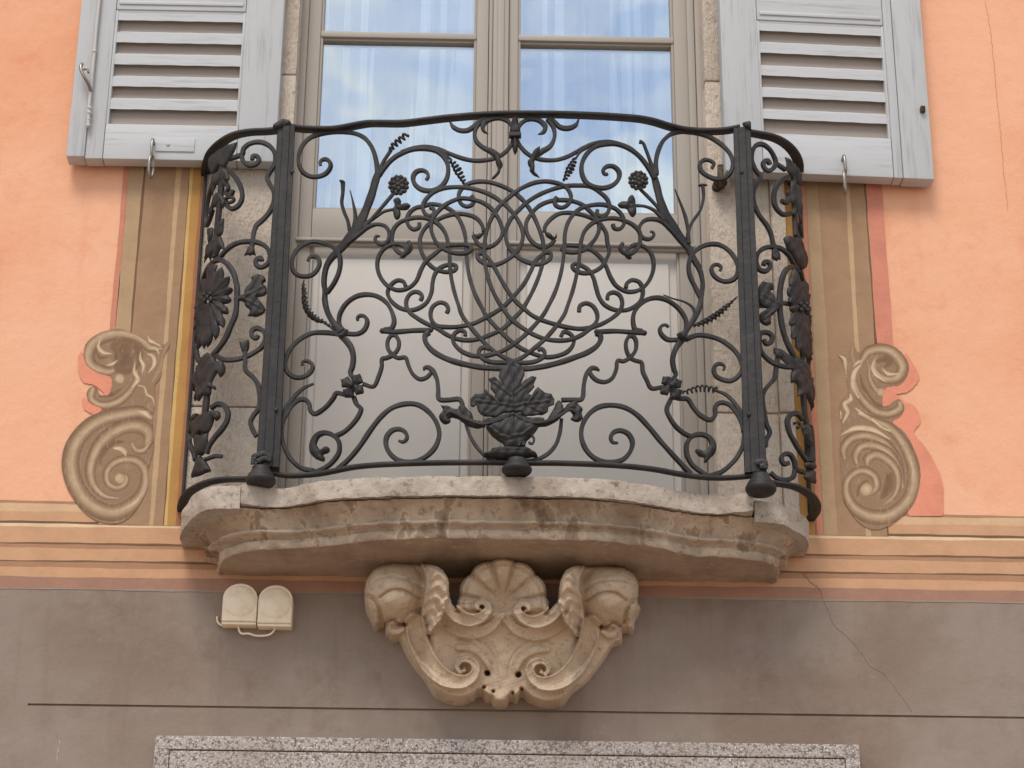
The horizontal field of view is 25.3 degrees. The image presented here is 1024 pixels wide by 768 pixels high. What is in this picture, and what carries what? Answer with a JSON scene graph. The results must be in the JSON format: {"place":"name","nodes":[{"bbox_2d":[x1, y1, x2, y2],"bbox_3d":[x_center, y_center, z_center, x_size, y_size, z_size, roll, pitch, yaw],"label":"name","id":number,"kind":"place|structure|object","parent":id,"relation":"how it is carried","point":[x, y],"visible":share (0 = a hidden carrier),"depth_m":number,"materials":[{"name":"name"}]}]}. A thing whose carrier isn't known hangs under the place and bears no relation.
{"place":"outdoors","nodes":[
{"label":"outdoors","id":0,"kind":"place"},
{"label":"pavement","id":1,"kind":"structure","parent":0,"visible":0},
{"bbox_2d":[0,0,1023,767],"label":"house facade","id":2,"kind":"structure","parent":1,"relation":"on","point":[880,622],"depth_m":5.51,"materials":[{"name":"orange paint"}]},
{"bbox_2d":[66,0,285,178],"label":"shutter","id":3,"kind":"object","parent":2,"relation":"attached to","point":[172,83],"visible":0.98,"depth_m":5.90,"materials":[{"name":"grey paint"}]},
{"bbox_2d":[221,584,257,628],"bbox_3d":[-0.638,0.519,5.346,0.082,0.100,0.044,1,-24,-1],"label":"wall box","id":4,"kind":"object","parent":2,"relation":"attached to","point":[240,606],"visible":1,"depth_m":5.33,"materials":[{"name":"beige plastic"}]},
{"bbox_2d":[216,616,275,636],"bbox_3d":[-0.623,0.568,5.335,0.145,0.051,0.010,0,-24,2],"label":"cable","id":5,"kind":"object","parent":2,"relation":"attached to","point":[254,635],"visible":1,"depth_m":5.33,"materials":[{"name":"beige plastic"}]},
{"bbox_2d":[257,585,293,629],"bbox_3d":[-0.555,0.523,5.346,0.081,0.101,0.044,1,-24,-1],"label":"wall box","id":6,"kind":"object","parent":2,"relation":"attached to","point":[275,606],"visible":1,"depth_m":5.33,"materials":[{"name":"beige plastic"}]},
{"bbox_2d":[180,476,808,583],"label":"balcony slab","id":7,"kind":"structure","parent":2,"relation":"attached to","point":[548,528],"depth_m":5.22,"materials":[{"name":"stone"}]},
{"bbox_2d":[177,110,820,520],"bbox_3d":[-0.027,-0.166,5.492,1.542,0.986,0.392,1,-24,-1],"label":"balcony railing","id":8,"kind":"object","parent":7,"relation":"on","point":[513,428],"visible":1,"depth_m":5.41,"materials":[{"name":"metal"}]},
{"bbox_2d":[277,0,714,493],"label":"french window","id":9,"kind":"structure","parent":2,"relation":"attached to","point":[497,28],"depth_m":5.79,"materials":[{"name":"beige paint"}]},
{"bbox_2d":[285,0,488,487],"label":"door leaf","id":10,"kind":"structure","parent":9,"relation":"in","point":[330,356],"depth_m":5.77,"materials":[{"name":"beige paint"}]},
{"bbox_2d":[317,0,488,209],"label":"sheer curtain","id":11,"kind":"object","parent":9,"relation":"hanging from","point":[359,84],"visible":0.56,"depth_m":6.18,"materials":[{"name":"white fabric"}]},
{"bbox_2d":[520,0,672,213],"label":"sheer curtain","id":12,"kind":"object","parent":9,"relation":"hanging from","point":[631,83],"visible":0.42,"depth_m":6.20,"materials":[{"name":"white fabric"}]},
{"bbox_2d":[505,0,699,493],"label":"door leaf","id":13,"kind":"structure","parent":9,"relation":"in","point":[629,388],"depth_m":5.79,"materials":[{"name":"beige paint"}]},
{"bbox_2d":[365,559,640,709],"bbox_3d":[-0.021,0.557,5.243,0.644,0.336,0.249,1,-24,-1],"label":"carved bracket","id":14,"kind":"object","parent":2,"relation":"attached to","point":[501,636],"visible":1,"depth_m":5.23,"materials":[{"name":"stone"}]},
{"bbox_2d":[153,735,859,767],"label":"granite lintel","id":15,"kind":"structure","parent":2,"relation":"attached to","point":[230,752],"depth_m":5.20,"materials":[{"name":"grey stone"}]},
{"bbox_2d":[712,164,727,191],"bbox_3d":[0.532,-0.522,5.846,0.040,0.065,0.066,1,-24,-1],"label":"hinge pin","id":16,"kind":"object","parent":2,"relation":"attached to","point":[717,186],"visible":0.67,"depth_m":5.82,"materials":[{"name":"metal"}]},
{"bbox_2d":[717,0,933,194],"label":"shutter","id":17,"kind":"object","parent":2,"relation":"attached to","point":[833,90],"visible":0.95,"depth_m":5.93,"materials":[{"name":"grey paint"}]}
]}

